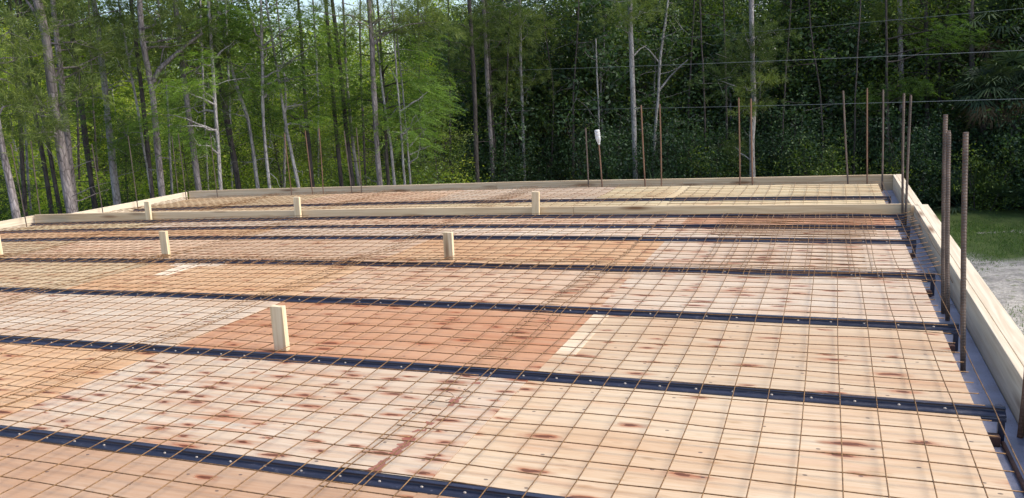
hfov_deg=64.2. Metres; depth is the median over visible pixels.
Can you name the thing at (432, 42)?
broadleaf tree
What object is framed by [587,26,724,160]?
broadleaf tree
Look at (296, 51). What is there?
broadleaf tree
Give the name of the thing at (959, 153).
forest shrub
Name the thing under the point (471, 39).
pine tree
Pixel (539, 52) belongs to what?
broadleaf tree
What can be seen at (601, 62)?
broadleaf tree
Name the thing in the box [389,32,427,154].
broadleaf tree
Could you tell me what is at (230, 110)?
bare tree
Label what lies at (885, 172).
forest shrub
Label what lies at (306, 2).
sky
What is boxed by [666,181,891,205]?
wire mesh
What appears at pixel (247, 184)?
forest shrub
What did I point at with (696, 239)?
steel joist
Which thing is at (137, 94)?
broadleaf tree
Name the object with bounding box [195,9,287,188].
cypress tree
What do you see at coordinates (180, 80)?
broadleaf tree
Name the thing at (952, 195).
palmetto
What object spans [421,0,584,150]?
broadleaf tree
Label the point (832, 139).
forest shrub
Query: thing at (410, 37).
broadleaf tree
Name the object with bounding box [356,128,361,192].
rebar
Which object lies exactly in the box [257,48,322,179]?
broadleaf tree
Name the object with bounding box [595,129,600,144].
plastic bottle
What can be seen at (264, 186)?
forest shrub
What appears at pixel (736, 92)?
broadleaf tree
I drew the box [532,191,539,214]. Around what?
wood post
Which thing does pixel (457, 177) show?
forest shrub
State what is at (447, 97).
broadleaf tree
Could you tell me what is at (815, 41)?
broadleaf tree
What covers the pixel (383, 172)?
forest shrub
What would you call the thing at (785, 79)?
bare tree
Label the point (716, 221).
plywood panel
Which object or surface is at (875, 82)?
broadleaf tree
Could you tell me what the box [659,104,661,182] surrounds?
rebar
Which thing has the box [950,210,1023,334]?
grass
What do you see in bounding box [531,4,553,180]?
bare tree
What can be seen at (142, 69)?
broadleaf tree
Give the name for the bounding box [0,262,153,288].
plywood panel
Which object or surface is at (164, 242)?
wood post
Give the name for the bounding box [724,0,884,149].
broadleaf tree
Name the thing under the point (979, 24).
cabbage palm
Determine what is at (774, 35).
broadleaf tree
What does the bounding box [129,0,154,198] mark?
pine tree
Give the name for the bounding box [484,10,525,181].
bare tree
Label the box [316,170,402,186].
forest shrub
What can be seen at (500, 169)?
forest shrub
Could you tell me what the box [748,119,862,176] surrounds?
forest shrub
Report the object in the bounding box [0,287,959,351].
steel joist
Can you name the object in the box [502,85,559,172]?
cabbage palm
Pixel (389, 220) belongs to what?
plywood panel
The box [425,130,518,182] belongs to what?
forest shrub
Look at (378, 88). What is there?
cypress tree
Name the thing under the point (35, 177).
rebar
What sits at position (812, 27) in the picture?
broadleaf tree
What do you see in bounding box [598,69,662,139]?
broadleaf tree
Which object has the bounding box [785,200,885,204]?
plywood panel
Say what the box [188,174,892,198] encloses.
form board
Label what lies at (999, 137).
forest shrub
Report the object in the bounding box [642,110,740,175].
forest shrub
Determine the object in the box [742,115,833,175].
forest shrub
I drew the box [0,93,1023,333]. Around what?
ground
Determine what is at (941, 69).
broadleaf tree
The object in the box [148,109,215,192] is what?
broadleaf tree
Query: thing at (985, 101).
cabbage palm
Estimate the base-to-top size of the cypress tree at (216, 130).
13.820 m
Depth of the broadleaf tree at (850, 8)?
30.48 m
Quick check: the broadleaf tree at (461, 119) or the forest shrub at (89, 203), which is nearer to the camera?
the forest shrub at (89, 203)
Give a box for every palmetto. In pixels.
[609,168,674,179]
[928,164,996,213]
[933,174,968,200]
[969,161,1023,209]
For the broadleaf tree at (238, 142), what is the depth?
37.90 m
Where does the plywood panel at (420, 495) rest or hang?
on the steel joist at (413, 484)
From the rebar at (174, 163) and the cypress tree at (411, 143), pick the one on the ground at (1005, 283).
the cypress tree at (411, 143)
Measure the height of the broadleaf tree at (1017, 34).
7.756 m
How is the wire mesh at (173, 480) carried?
on the steel joist at (986, 412)
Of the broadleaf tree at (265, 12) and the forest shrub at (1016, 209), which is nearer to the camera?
the forest shrub at (1016, 209)
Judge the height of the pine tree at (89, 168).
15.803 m
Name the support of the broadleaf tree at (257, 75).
on the ground at (1005, 283)
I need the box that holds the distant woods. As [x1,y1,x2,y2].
[19,3,950,165]
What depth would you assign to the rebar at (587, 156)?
12.12 m
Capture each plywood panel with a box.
[0,231,123,237]
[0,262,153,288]
[0,292,43,305]
[0,294,279,345]
[0,343,156,418]
[0,353,527,478]
[0,437,416,497]
[1,241,79,257]
[10,240,231,258]
[22,223,158,229]
[66,263,365,295]
[104,229,273,236]
[129,207,276,211]
[132,194,330,210]
[146,220,305,226]
[171,239,427,260]
[178,302,592,370]
[253,228,453,235]
[269,204,417,209]
[298,219,477,224]
[298,266,633,307]
[301,190,463,203]
[381,240,664,265]
[412,202,587,207]
[413,493,454,497]
[432,380,1014,497]
[442,228,676,236]
[445,187,615,200]
[469,218,686,223]
[538,314,973,403]
[584,200,785,205]
[600,272,938,321]
[602,184,791,197]
[641,241,917,272]
[670,228,901,238]
[683,218,895,224]
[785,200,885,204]
[788,184,882,195]
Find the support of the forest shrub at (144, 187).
on the ground at (1005, 283)
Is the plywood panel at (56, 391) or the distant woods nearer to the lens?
the plywood panel at (56, 391)
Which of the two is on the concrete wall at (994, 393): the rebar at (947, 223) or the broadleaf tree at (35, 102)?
the rebar at (947, 223)
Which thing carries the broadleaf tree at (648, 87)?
on the ground at (1005, 283)
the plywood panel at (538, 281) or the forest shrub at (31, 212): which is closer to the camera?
the plywood panel at (538, 281)
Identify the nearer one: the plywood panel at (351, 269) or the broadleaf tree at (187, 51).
the plywood panel at (351, 269)
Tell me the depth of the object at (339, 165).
24.18 m
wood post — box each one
[0,238,2,257]
[144,201,152,219]
[159,231,170,257]
[270,305,289,350]
[293,197,301,216]
[443,232,454,259]
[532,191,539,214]
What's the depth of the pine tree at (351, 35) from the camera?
23.59 m
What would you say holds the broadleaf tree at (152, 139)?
on the ground at (1005, 283)
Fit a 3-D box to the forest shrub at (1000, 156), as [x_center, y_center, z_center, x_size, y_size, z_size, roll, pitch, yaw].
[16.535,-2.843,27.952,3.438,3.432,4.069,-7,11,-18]
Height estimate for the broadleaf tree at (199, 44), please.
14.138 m
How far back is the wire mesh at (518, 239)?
8.00 m
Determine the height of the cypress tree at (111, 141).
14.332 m
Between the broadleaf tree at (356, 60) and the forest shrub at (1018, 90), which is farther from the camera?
the broadleaf tree at (356, 60)
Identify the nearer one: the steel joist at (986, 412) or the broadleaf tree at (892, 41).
the steel joist at (986, 412)
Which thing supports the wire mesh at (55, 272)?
on the steel joist at (755, 272)
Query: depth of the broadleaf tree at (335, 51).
56.54 m
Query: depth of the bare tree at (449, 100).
30.47 m
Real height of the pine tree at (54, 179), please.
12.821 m
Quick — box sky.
[2,0,959,124]
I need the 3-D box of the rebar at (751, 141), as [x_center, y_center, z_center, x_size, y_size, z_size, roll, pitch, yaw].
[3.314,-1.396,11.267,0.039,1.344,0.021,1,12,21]
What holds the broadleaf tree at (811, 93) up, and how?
on the ground at (1005, 283)
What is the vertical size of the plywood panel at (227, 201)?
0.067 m
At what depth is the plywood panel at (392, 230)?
9.43 m
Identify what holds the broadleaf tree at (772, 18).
on the ground at (1005, 283)
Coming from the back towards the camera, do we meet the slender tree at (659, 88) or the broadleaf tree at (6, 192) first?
the slender tree at (659, 88)
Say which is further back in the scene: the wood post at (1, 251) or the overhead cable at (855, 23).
the overhead cable at (855, 23)
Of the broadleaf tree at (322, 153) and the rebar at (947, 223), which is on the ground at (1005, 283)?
the broadleaf tree at (322, 153)
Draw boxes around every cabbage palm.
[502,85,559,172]
[940,58,1023,169]
[945,0,1023,136]
[964,44,1023,202]
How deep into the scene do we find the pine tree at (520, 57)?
31.09 m
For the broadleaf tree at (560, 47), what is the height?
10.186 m
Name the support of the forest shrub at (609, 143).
on the ground at (1005, 283)
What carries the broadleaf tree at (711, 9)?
on the ground at (1005, 283)
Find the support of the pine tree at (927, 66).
on the ground at (1005, 283)
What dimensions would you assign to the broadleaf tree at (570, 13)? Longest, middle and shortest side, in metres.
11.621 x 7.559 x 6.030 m
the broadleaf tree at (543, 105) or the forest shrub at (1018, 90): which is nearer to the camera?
the forest shrub at (1018, 90)
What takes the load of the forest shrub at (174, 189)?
on the ground at (1005, 283)
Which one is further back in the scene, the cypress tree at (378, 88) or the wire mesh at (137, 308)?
the cypress tree at (378, 88)
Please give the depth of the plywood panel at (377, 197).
12.75 m
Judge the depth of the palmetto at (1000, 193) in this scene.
25.92 m
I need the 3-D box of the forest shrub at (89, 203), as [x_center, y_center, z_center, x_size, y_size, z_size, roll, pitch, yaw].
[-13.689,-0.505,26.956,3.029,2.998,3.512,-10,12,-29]
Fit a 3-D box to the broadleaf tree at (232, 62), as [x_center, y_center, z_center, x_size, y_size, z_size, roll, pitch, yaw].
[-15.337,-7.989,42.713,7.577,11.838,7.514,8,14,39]
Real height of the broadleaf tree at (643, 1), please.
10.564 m
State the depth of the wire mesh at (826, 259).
6.72 m
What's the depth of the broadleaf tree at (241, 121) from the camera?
34.93 m
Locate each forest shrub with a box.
[0,166,63,219]
[0,188,65,219]
[0,190,104,219]
[25,164,156,215]
[44,193,129,211]
[78,175,194,211]
[79,148,195,209]
[121,163,192,201]
[122,181,233,203]
[141,146,249,194]
[187,170,259,189]
[199,141,273,189]
[206,177,284,189]
[228,177,301,189]
[243,160,305,188]
[271,174,333,187]
[272,174,338,187]
[277,150,376,187]
[277,153,336,187]
[288,150,372,186]
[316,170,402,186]
[327,148,382,185]
[328,158,413,186]
[344,155,472,185]
[348,151,408,185]
[374,149,483,185]
[408,161,492,183]
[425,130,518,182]
[443,144,532,182]
[447,123,551,182]
[478,100,564,180]
[480,159,540,181]
[498,140,569,181]
[528,122,604,180]
[539,127,628,180]
[552,89,659,180]
[562,156,638,179]
[573,110,687,179]
[576,120,657,176]
[602,100,725,179]
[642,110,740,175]
[655,139,725,176]
[662,109,748,178]
[668,140,763,178]
[698,107,801,177]
[709,153,783,177]
[715,130,790,177]
[726,89,839,176]
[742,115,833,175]
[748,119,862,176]
[768,132,872,176]
[795,110,899,174]
[805,106,881,174]
[807,104,901,174]
[828,115,926,174]
[844,144,957,203]
[861,99,963,210]
[881,92,1007,203]
[888,135,969,204]
[911,125,1002,201]
[915,114,1021,200]
[930,132,1023,213]
[941,117,1022,199]
[949,58,1023,208]
[990,115,1023,207]
[997,87,1023,204]
[999,133,1023,211]
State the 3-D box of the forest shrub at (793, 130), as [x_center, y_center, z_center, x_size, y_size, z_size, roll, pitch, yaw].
[10.167,-3.675,30.277,4.372,4.567,4.285,8,12,40]
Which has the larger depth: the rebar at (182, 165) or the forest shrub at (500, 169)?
the forest shrub at (500, 169)
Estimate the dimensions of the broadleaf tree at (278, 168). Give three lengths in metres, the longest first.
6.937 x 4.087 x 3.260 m
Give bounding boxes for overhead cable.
[349,50,1023,74]
[570,98,1023,109]
[645,8,1022,40]
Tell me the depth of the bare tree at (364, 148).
29.21 m
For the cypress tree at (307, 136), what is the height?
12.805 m
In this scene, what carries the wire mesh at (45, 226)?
on the plywood panel at (27, 248)
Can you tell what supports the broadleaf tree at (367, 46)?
on the ground at (1005, 283)
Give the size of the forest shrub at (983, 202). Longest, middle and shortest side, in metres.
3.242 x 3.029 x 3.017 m
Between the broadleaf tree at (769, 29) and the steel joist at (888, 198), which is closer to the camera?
the steel joist at (888, 198)
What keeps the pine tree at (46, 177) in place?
on the ground at (1005, 283)
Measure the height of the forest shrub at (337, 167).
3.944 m
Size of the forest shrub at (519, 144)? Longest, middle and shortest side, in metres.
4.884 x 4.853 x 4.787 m
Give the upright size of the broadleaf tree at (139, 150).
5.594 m
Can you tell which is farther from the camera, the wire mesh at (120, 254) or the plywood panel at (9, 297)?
the wire mesh at (120, 254)
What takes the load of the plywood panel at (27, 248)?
attached to the steel joist at (696, 239)
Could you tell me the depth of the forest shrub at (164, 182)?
33.93 m
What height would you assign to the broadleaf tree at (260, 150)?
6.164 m
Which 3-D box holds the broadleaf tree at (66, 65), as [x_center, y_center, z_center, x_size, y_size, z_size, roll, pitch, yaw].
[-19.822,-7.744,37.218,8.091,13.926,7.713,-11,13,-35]
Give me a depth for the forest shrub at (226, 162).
31.06 m
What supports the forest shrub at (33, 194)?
on the ground at (1005, 283)
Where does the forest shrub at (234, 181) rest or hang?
on the ground at (1005, 283)
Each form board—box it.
[0,215,34,230]
[34,204,911,222]
[70,192,187,213]
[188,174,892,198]
[893,174,921,225]
[913,204,1023,422]
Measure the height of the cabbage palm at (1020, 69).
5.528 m
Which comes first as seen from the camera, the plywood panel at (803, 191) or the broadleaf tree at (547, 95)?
the plywood panel at (803, 191)
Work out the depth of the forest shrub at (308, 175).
33.38 m
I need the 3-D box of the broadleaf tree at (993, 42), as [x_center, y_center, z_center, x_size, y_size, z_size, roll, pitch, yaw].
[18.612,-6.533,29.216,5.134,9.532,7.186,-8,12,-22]
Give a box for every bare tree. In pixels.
[6,2,41,214]
[68,20,91,205]
[76,2,107,199]
[100,0,158,192]
[152,0,172,193]
[194,0,208,189]
[225,2,248,188]
[276,1,289,187]
[304,0,325,180]
[342,0,360,185]
[342,0,418,184]
[355,0,373,185]
[391,1,421,180]
[447,0,463,182]
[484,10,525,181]
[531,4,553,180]
[558,0,591,179]
[588,39,600,175]
[671,0,702,135]
[690,0,723,171]
[706,0,727,156]
[775,0,815,173]
[802,0,831,174]
[834,0,868,174]
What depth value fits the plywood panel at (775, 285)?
5.55 m
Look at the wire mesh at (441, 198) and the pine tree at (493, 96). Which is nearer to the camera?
the wire mesh at (441, 198)
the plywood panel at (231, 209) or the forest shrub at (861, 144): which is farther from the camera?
the forest shrub at (861, 144)
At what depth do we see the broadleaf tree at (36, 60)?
39.23 m
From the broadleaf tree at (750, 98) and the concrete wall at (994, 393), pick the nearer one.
the concrete wall at (994, 393)
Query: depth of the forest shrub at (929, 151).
27.53 m
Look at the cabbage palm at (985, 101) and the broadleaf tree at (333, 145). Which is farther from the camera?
the broadleaf tree at (333, 145)
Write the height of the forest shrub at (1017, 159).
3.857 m
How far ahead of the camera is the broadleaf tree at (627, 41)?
38.06 m
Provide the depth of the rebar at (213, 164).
14.62 m
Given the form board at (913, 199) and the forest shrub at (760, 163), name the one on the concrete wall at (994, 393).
the form board at (913, 199)
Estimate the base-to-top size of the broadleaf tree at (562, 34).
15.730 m
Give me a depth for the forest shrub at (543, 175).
31.94 m
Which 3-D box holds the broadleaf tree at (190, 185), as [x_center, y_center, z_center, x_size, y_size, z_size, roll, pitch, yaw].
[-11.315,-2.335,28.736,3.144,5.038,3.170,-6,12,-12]
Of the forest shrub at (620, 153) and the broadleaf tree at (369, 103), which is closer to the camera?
the forest shrub at (620, 153)
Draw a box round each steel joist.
[0,224,910,238]
[0,258,935,296]
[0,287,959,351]
[0,336,1006,446]
[0,425,571,497]
[1,235,915,258]
[30,214,904,225]
[133,196,890,210]
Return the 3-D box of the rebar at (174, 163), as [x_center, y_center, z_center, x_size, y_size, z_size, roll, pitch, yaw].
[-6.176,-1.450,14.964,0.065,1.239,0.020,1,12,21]
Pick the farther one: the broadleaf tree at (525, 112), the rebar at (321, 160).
the broadleaf tree at (525, 112)
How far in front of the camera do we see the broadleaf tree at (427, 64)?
32.61 m
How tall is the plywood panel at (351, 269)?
0.032 m
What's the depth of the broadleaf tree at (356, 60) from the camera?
42.37 m
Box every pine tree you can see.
[0,0,94,216]
[0,0,150,213]
[0,1,83,218]
[14,0,54,213]
[18,0,62,213]
[26,0,169,211]
[66,0,178,208]
[123,0,234,196]
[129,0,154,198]
[156,0,258,190]
[183,1,265,188]
[279,0,467,185]
[310,0,373,185]
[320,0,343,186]
[416,0,510,182]
[449,0,526,181]
[460,0,539,181]
[480,0,560,180]
[577,0,683,178]
[686,0,801,176]
[855,0,951,160]
[920,0,929,152]
[968,0,974,197]
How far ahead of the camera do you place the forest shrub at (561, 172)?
32.53 m
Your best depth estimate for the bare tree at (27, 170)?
25.67 m
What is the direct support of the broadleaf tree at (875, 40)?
on the ground at (1005, 283)
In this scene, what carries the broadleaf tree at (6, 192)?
on the ground at (1005, 283)
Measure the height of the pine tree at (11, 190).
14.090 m
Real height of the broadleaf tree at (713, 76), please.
7.852 m
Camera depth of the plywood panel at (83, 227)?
11.78 m
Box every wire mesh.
[0,219,168,256]
[0,254,164,302]
[0,256,365,405]
[0,257,611,497]
[1,215,308,260]
[105,194,278,212]
[137,215,468,265]
[195,189,393,210]
[311,263,1023,497]
[322,186,537,208]
[342,213,666,268]
[473,183,676,206]
[600,209,952,282]
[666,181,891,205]
[695,222,872,273]
[713,213,876,235]
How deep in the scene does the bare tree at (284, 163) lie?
29.62 m
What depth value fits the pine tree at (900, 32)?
29.44 m
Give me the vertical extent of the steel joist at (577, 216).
0.167 m
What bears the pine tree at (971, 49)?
on the ground at (1005, 283)
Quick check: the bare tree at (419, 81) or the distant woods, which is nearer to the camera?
the bare tree at (419, 81)
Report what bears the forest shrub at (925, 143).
on the ground at (1005, 283)
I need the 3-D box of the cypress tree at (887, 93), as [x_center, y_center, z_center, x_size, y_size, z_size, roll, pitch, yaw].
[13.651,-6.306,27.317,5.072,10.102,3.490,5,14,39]
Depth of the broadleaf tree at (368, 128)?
38.74 m
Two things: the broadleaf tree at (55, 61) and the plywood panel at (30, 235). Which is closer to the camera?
the plywood panel at (30, 235)
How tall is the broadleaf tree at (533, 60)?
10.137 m
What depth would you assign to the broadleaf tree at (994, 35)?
28.62 m
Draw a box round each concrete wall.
[881,190,893,192]
[882,193,1023,497]
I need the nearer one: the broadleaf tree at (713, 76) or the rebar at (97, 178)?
the rebar at (97, 178)
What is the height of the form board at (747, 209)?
0.199 m
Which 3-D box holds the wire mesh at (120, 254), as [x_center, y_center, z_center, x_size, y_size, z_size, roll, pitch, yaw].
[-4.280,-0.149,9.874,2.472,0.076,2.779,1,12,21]
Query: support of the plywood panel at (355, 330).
attached to the steel joist at (951, 329)
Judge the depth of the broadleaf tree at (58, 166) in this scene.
32.94 m
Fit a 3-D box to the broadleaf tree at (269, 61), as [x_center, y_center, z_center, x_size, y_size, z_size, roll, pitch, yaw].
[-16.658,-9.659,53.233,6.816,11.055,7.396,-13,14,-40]
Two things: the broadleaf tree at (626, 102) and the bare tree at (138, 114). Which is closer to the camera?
the bare tree at (138, 114)
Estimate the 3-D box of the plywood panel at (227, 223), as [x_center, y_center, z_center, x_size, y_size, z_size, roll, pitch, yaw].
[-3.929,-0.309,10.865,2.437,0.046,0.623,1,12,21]
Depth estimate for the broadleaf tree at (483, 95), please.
31.96 m
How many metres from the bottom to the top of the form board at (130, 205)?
0.228 m
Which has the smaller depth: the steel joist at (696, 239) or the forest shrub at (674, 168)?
the steel joist at (696, 239)
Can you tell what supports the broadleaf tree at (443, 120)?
on the ground at (1005, 283)
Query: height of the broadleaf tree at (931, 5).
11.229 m
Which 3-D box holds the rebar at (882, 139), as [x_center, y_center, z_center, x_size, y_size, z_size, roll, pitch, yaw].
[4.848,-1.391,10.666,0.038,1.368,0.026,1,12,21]
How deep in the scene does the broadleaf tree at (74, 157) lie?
30.49 m
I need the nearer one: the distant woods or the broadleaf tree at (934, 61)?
the broadleaf tree at (934, 61)
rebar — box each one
[10,144,26,226]
[30,141,40,213]
[91,144,102,212]
[128,136,137,207]
[171,136,177,191]
[178,133,186,199]
[210,133,217,196]
[284,133,291,194]
[305,131,312,193]
[318,128,323,192]
[344,131,351,192]
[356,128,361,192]
[585,128,588,185]
[598,145,602,186]
[640,105,645,186]
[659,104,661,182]
[738,98,740,184]
[750,99,752,184]
[842,91,848,183]
[866,88,867,183]
[881,90,883,189]
[901,93,904,213]
[904,95,911,225]
[941,114,947,313]
[945,130,950,320]
[960,132,968,370]
[1001,441,1023,490]
[1017,373,1023,438]
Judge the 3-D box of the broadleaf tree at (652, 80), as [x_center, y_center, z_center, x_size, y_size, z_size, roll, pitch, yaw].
[5.204,-5.418,32.796,4.782,7.703,4.822,5,14,30]
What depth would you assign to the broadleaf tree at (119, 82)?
40.37 m
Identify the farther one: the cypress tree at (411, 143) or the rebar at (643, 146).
the cypress tree at (411, 143)
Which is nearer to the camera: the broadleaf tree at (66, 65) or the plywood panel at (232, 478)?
the plywood panel at (232, 478)
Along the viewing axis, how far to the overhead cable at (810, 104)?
23.15 m
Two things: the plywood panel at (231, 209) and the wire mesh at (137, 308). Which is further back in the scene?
the plywood panel at (231, 209)
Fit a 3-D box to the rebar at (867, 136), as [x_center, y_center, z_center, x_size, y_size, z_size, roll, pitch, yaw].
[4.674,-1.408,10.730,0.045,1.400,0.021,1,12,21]
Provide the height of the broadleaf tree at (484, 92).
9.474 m
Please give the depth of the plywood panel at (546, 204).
10.82 m
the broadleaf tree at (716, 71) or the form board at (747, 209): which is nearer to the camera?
the form board at (747, 209)
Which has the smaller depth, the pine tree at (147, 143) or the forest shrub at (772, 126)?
the pine tree at (147, 143)
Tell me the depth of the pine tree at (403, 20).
21.93 m
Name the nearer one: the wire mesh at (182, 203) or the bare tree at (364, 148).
the wire mesh at (182, 203)
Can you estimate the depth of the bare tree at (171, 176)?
26.57 m
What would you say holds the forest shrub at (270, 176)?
on the ground at (1005, 283)
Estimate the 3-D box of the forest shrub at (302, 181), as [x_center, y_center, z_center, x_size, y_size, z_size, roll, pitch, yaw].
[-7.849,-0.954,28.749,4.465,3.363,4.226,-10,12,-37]
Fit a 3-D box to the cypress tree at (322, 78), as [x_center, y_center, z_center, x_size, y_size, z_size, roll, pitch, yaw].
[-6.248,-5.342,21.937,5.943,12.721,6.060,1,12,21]
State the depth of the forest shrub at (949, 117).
28.41 m
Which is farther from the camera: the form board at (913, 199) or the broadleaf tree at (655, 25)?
the broadleaf tree at (655, 25)
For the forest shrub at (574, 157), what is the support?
on the ground at (1005, 283)
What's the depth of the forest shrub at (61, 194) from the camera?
27.48 m
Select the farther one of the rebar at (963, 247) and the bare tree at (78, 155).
the bare tree at (78, 155)
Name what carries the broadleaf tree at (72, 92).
on the ground at (1005, 283)
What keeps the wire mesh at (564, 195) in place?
on the plywood panel at (598, 189)
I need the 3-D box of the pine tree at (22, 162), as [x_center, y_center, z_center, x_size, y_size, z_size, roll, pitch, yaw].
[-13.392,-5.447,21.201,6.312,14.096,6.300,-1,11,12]
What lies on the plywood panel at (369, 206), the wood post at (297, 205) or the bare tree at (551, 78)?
the wood post at (297, 205)
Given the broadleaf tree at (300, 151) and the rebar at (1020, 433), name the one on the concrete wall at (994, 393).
the rebar at (1020, 433)
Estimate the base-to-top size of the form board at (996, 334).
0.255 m
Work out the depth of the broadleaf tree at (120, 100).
35.84 m
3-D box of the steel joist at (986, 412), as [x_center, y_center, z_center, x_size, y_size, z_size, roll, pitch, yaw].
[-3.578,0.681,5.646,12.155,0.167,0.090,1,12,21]
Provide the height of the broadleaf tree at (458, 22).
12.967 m
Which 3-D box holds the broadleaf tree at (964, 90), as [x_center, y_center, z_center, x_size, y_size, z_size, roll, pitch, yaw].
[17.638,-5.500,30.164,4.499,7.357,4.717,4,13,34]
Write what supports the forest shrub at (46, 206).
on the ground at (1005, 283)
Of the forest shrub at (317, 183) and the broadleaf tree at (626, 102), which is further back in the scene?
the broadleaf tree at (626, 102)
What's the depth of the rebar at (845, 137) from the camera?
10.81 m
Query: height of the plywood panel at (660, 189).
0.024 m
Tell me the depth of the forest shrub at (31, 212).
22.53 m
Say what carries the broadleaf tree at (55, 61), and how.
on the ground at (1005, 283)
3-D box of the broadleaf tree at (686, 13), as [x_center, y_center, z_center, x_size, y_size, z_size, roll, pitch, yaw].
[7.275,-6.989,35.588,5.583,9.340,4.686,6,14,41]
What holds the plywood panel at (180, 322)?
on the steel joist at (951, 329)
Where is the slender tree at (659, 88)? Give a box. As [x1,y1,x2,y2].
[640,0,726,176]
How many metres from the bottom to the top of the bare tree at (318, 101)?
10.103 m
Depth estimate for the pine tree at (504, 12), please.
29.75 m
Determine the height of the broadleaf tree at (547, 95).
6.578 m
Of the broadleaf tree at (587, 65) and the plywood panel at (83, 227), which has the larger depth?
the broadleaf tree at (587, 65)
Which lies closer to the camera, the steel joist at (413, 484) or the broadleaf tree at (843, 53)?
the steel joist at (413, 484)
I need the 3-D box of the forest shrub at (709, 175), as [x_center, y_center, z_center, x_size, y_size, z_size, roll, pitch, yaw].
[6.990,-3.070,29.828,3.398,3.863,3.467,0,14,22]
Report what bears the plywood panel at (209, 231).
attached to the steel joist at (896, 227)
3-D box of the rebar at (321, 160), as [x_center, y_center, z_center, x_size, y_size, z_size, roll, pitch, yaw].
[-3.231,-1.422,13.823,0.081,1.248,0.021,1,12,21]
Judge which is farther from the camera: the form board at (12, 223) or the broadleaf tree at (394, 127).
the broadleaf tree at (394, 127)
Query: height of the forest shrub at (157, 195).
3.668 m
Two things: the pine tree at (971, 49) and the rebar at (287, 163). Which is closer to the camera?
the rebar at (287, 163)
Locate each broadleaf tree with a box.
[0,0,101,192]
[0,0,111,196]
[0,0,132,175]
[0,19,91,199]
[0,20,92,198]
[0,44,96,203]
[0,115,54,220]
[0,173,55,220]
[2,0,182,183]
[4,118,105,206]
[10,106,108,211]
[35,65,127,196]
[51,0,151,201]
[69,14,190,189]
[78,102,165,211]
[82,77,147,189]
[85,0,187,146]
[91,58,178,190]
[98,102,190,200]
[100,0,276,187]
[104,24,196,165]
[116,101,213,193]
[143,115,231,198]
[145,74,230,180]
[147,46,221,184]
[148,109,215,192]
[152,0,231,185]
[157,20,244,184]
[160,0,284,176]
[162,0,369,180]
[162,68,268,189]
[198,56,303,187]
[201,23,320,165]
[208,96,283,180]
[219,82,328,188]
[225,60,324,188]
[236,22,303,171]
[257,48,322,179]
[258,90,356,182]
[267,37,387,178]
[268,18,351,158]
[279,6,391,161]
[294,124,347,187]
[298,87,360,181]
[302,4,375,139]
[311,48,374,163]
[340,73,413,173]
[341,0,414,141]
[354,51,403,154]
[355,47,448,181]
[362,133,418,184]
[364,0,466,170]
[367,0,471,165]
[375,0,483,162]
[378,56,461,180]
[388,71,445,177]
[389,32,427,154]
[396,52,484,184]
[407,9,479,176]
[408,0,574,170]
[418,16,516,165]
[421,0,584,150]
[427,0,548,180]
[437,0,525,134]
[438,0,561,153]
[450,1,480,133]
[465,41,575,180]
[479,0,566,174]
[479,0,665,164]
[485,0,597,180]
[506,0,626,133]
[516,49,607,172]
[524,20,653,179]
[527,0,604,160]
[535,0,676,160]
[563,3,691,150]
[565,0,670,135]
[567,34,642,153]
[586,20,696,161]
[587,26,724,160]
[588,0,733,142]
[591,0,692,151]
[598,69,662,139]
[623,0,761,146]
[623,0,776,145]
[642,0,733,146]
[642,0,759,156]
[662,0,767,158]
[664,4,797,155]
[679,1,783,154]
[693,0,862,128]
[699,0,798,156]
[700,42,796,161]
[708,0,809,129]
[714,0,868,151]
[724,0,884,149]
[728,0,775,125]
[728,0,920,146]
[742,0,910,146]
[742,0,918,164]
[755,0,895,147]
[755,0,923,123]
[759,37,865,151]
[825,0,963,157]
[832,0,983,153]
[842,28,924,150]
[847,5,980,169]
[849,0,1023,156]
[857,0,980,159]
[876,0,990,137]
[890,0,966,157]
[912,0,992,139]
[916,0,1023,152]
[935,10,1023,153]
[939,0,1023,138]
[943,0,1022,147]
[975,2,1023,130]
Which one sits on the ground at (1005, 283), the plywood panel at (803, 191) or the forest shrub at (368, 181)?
the forest shrub at (368, 181)
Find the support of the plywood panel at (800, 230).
attached to the steel joist at (896, 227)
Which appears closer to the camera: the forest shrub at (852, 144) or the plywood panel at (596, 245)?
the plywood panel at (596, 245)
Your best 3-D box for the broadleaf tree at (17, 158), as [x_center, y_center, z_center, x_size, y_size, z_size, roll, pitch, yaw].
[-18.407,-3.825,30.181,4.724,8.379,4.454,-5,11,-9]
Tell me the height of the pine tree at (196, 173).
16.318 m
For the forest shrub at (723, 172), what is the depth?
29.50 m
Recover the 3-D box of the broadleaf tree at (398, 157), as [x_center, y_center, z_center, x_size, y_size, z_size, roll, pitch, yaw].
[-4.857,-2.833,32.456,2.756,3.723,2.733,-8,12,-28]
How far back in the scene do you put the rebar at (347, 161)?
13.62 m
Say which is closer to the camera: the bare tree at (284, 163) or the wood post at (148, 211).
the wood post at (148, 211)
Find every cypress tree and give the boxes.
[40,0,174,204]
[116,0,285,189]
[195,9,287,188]
[208,0,347,187]
[251,0,357,186]
[253,0,367,187]
[306,0,464,184]
[351,0,469,184]
[362,19,451,184]
[838,0,997,177]
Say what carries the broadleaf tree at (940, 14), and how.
on the ground at (1005, 283)
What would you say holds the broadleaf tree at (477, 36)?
on the ground at (1005, 283)
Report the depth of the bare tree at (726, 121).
30.37 m
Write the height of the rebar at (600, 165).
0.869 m
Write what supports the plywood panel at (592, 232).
attached to the steel joist at (896, 227)
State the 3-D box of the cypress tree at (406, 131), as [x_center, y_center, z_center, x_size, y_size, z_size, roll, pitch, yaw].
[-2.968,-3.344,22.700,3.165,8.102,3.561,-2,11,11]
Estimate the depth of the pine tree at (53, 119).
18.74 m
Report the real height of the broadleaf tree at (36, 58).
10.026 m

